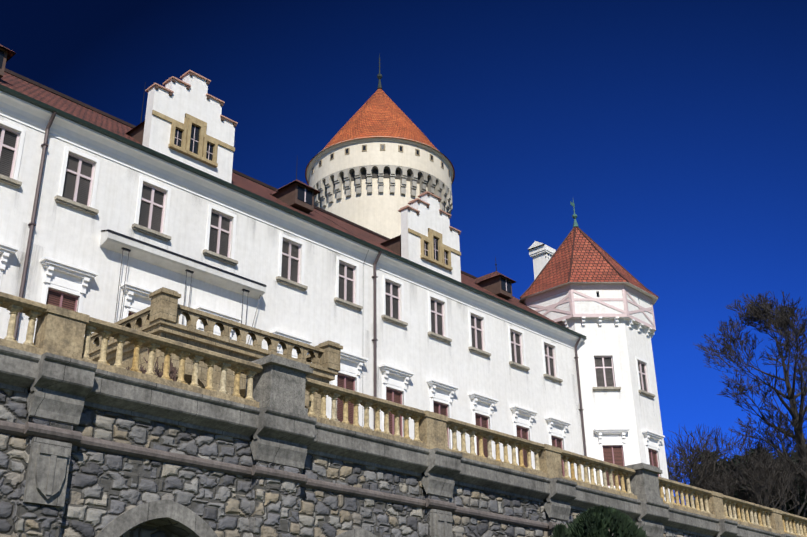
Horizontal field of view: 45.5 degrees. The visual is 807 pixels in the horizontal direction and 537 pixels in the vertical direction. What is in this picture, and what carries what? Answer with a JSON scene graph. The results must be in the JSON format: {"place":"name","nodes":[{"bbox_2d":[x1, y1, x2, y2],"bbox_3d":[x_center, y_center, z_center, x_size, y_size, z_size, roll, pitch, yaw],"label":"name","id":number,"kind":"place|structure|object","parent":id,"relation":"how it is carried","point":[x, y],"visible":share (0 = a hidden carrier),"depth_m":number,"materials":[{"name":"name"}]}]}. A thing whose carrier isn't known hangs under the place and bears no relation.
{"place":"outdoors","nodes":[
{"label":"outdoors","id":0,"kind":"place"},
{"bbox_2d":[0,388,701,536],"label":"stone retaining wall","id":1,"kind":"structure","parent":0,"point":[104,489],"depth_m":19.87,"materials":[{"name":"grey stone"}]},
{"bbox_2d":[0,420,612,536],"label":"stone string course","id":2,"kind":"object","parent":1,"relation":"attached to","point":[76,438],"visible":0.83,"depth_m":20.35,"materials":[{"name":"grey stone"}]},
{"bbox_2d":[11,387,715,536],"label":"stone wall trim","id":3,"kind":"structure","parent":1,"relation":"attached to","point":[164,527],"depth_m":19.08,"materials":[{"name":"grey stone"}]},
{"bbox_2d":[0,0,806,504],"label":"sky","id":4,"kind":"structure","parent":0,"point":[675,131],"materials":[{"name":"blue"}]},
{"label":"ground surface","id":5,"kind":"structure","parent":0,"visible":0},
{"bbox_2d":[0,345,795,536],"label":"retaining wall trim","id":6,"kind":"structure","parent":5,"relation":"on","point":[65,390],"depth_m":20.68,"materials":[{"name":"grey stone"}]},
{"bbox_2d":[0,292,806,536],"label":"balustrade rail","id":7,"kind":"object","parent":6,"relation":"on","point":[60,331],"visible":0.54,"depth_m":22.82,"materials":[{"name":"beige stone"}]},
{"bbox_2d":[0,301,806,536],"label":"balusters","id":8,"kind":"object","parent":7,"relation":"attached to","point":[32,315],"visible":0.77,"depth_m":24.28,"materials":[{"name":"stone"}]},
{"bbox_2d":[240,354,662,502],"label":"balustrade pedestals","id":9,"kind":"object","parent":6,"relation":"on","point":[279,382],"depth_m":21.64,"materials":[{"name":"grey stone"}]},
{"bbox_2d":[550,505,647,536],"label":"conifer shrubs","id":10,"kind":"object","parent":5,"relation":"on","point":[599,521],"visible":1,"depth_m":24.69,"materials":[{"name":"green plant"}]},
{"bbox_2d":[664,291,806,530],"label":"bare trees","id":11,"kind":"object","parent":5,"relation":"on","point":[780,322],"visible":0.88,"depth_m":66.65,"materials":[{"name":"brown plant"}]},
{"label":"terrace slab","id":12,"kind":"object","parent":5,"relation":"on","visible":0},
{"bbox_2d":[126,349,178,380],"bbox_3d":[-6.533,3.825,26.467,1.898,2.925,2.349,-9,-25,18],"label":"dry creeper","id":13,"kind":"object","parent":12,"relation":"on","point":[173,371],"visible":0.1,"depth_m":26.58,"materials":[{"name":"brown plant"}]},
{"bbox_2d":[89,287,342,416],"bbox_3d":[-6.557,4.562,30.491,5.950,4.840,7.060,-22,-31,38],"label":"sandstone loggia balcony","id":14,"kind":"object","parent":12,"relation":"on","point":[162,313],"visible":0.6,"depth_m":28.59,"materials":[{"name":"beige stone"}]},
{"bbox_2d":[0,74,670,501],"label":"building wall","id":15,"kind":"structure","parent":12,"relation":"on","point":[314,312],"depth_m":40.75,"materials":[{"name":"white paint"}]},
{"bbox_2d":[99,231,265,299],"bbox_3d":[-7.932,-0.098,35.392,0.500,0.580,6.900,-22,-31,38],"label":"canopy","id":16,"kind":"object","parent":15,"relation":"attached to","point":[111,241],"visible":0.84,"depth_m":34.97,"materials":[{"name":"paint"}]},
{"bbox_2d":[0,48,512,299],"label":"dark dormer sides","id":17,"kind":"object","parent":15,"relation":"on","point":[288,195],"visible":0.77,"depth_m":43.61,"materials":[{"name":"brown wood"}]},
{"bbox_2d":[0,44,563,326],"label":"wing roof tiles","id":18,"kind":"object","parent":15,"relation":"on","point":[54,98],"visible":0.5,"depth_m":42.03,"materials":[{"name":"brown tile"}]},
{"bbox_2d":[0,84,585,338],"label":"copper gutters","id":19,"kind":"object","parent":15,"relation":"on","point":[40,104],"visible":0.92,"depth_m":38.53,"materials":[{"name":"brown metal"}]},
{"bbox_2d":[101,82,496,342],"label":"canopy supports","id":20,"kind":"object","parent":15,"relation":"attached to","point":[171,252],"visible":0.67,"depth_m":35.12,"materials":[{"name":"grey metal"}]},
{"bbox_2d":[0,50,598,296],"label":"window glass","id":21,"kind":"object","parent":15,"relation":"on","point":[301,194],"visible":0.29,"depth_m":43.31,"materials":[{"name":"black glass"}]},
{"bbox_2d":[14,112,588,479],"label":"downpipes","id":22,"kind":"object","parent":15,"relation":"attached to","point":[44,145],"visible":0.62,"depth_m":32.75,"materials":[{"name":"grey"}]},
{"bbox_2d":[145,70,460,231],"bbox_3d":[-3.561,-5.048,43.582,0.700,1.470,18.230,-22,-31,38],"label":"gable coping","id":23,"kind":"object","parent":15,"relation":"on","point":[233,121],"visible":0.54,"depth_m":39.11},
{"bbox_2d":[152,110,460,270],"bbox_3d":[-3.281,-3.087,42.453,0.160,1.790,18.150,-22,-31,38],"label":"window surround","id":24,"kind":"object","parent":15,"relation":"attached to","point":[185,129],"visible":0.98,"depth_m":38.03,"materials":[{"name":"beige stone"}]},
{"bbox_2d":[0,128,646,391],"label":"window glass","id":25,"kind":"object","parent":15,"relation":"attached to","point":[6,158],"depth_m":37.78,"materials":[{"name":"glass"}]},
{"bbox_2d":[0,125,647,391],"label":"window frames","id":26,"kind":"structure","parent":15,"relation":"attached to","point":[152,203],"depth_m":40.04,"materials":[{"name":"brown"}]},
{"bbox_2d":[0,174,654,397],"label":"window sills","id":27,"kind":"structure","parent":15,"relation":"attached to","point":[94,212],"depth_m":39.03,"materials":[{"name":"stone"}]},
{"bbox_2d":[8,170,654,425],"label":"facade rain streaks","id":28,"kind":"object","parent":15,"relation":"attached to","point":[222,265],"visible":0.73,"depth_m":37.84,"materials":[{"name":"grey"}]},
{"bbox_2d":[0,91,664,494],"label":"white castle trim","id":29,"kind":"structure","parent":15,"relation":"attached to","point":[66,277],"depth_m":40.00,"materials":[{"name":"white paint"}]},
{"bbox_2d":[46,291,659,488],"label":"louvred shutters","id":30,"kind":"object","parent":15,"relation":"attached to","point":[53,298],"depth_m":42.41,"materials":[{"name":"brown wood"}]},
{"bbox_2d":[48,288,659,485],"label":"window frames","id":31,"kind":"structure","parent":15,"relation":"attached to","point":[75,309],"depth_m":43.91,"materials":[{"name":"red wood"}]},
{"bbox_2d":[520,226,658,297],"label":"turret roof","id":32,"kind":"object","parent":15,"relation":"on","point":[579,255],"visible":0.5,"depth_m":57.85,"materials":[{"name":"red tile"}]},
{"bbox_2d":[570,201,578,226],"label":"verdigris finials","id":33,"kind":"object","parent":32,"relation":"on","point":[574,217],"visible":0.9,"depth_m":61.72,"materials":[{"name":"green metal"}]},
{"bbox_2d":[524,283,655,330],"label":"timber framing","id":34,"kind":"object","parent":15,"relation":"attached to","point":[572,288],"visible":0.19,"depth_m":55.70,"materials":[{"name":"wood"}]},
{"bbox_2d":[307,136,453,238],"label":"round tower wall","id":35,"kind":"structure","parent":12,"relation":"on","point":[375,210],"depth_m":63.44,"materials":[{"name":"white paint"}]},
{"bbox_2d":[305,88,454,184],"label":"round tower roof tiles","id":36,"kind":"object","parent":35,"relation":"on","point":[379,112],"visible":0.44,"depth_m":66.40,"materials":[{"name":"orange tile"}]},
{"bbox_2d":[377,53,381,89],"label":"roof finial","id":37,"kind":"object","parent":36,"relation":"on","point":[379,76],"depth_m":71.73,"materials":[{"name":"metal"}]},
{"bbox_2d":[308,144,451,185],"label":"tower windows","id":38,"kind":"structure","parent":35,"relation":"attached to","point":[383,150],"depth_m":64.18,"materials":[{"name":"glass"}]},
{"bbox_2d":[313,165,452,213],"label":"round tower corbels","id":39,"kind":"object","parent":35,"relation":"on","point":[325,187],"visible":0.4,"depth_m":63.52,"materials":[{"name":"stone"}]},
{"bbox_2d":[334,169,434,190],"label":"machicolation openings","id":40,"kind":"object","parent":39,"relation":"on","point":[375,173],"visible":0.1,"depth_m":63.37,"materials":[{"name":"grey"}]},
{"bbox_2d":[689,443,806,533],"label":"bushes","id":41,"kind":"object","parent":12,"relation":"on","point":[801,498],"visible":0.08,"depth_m":76.29,"materials":[{"name":"brown plant"}]}
]}

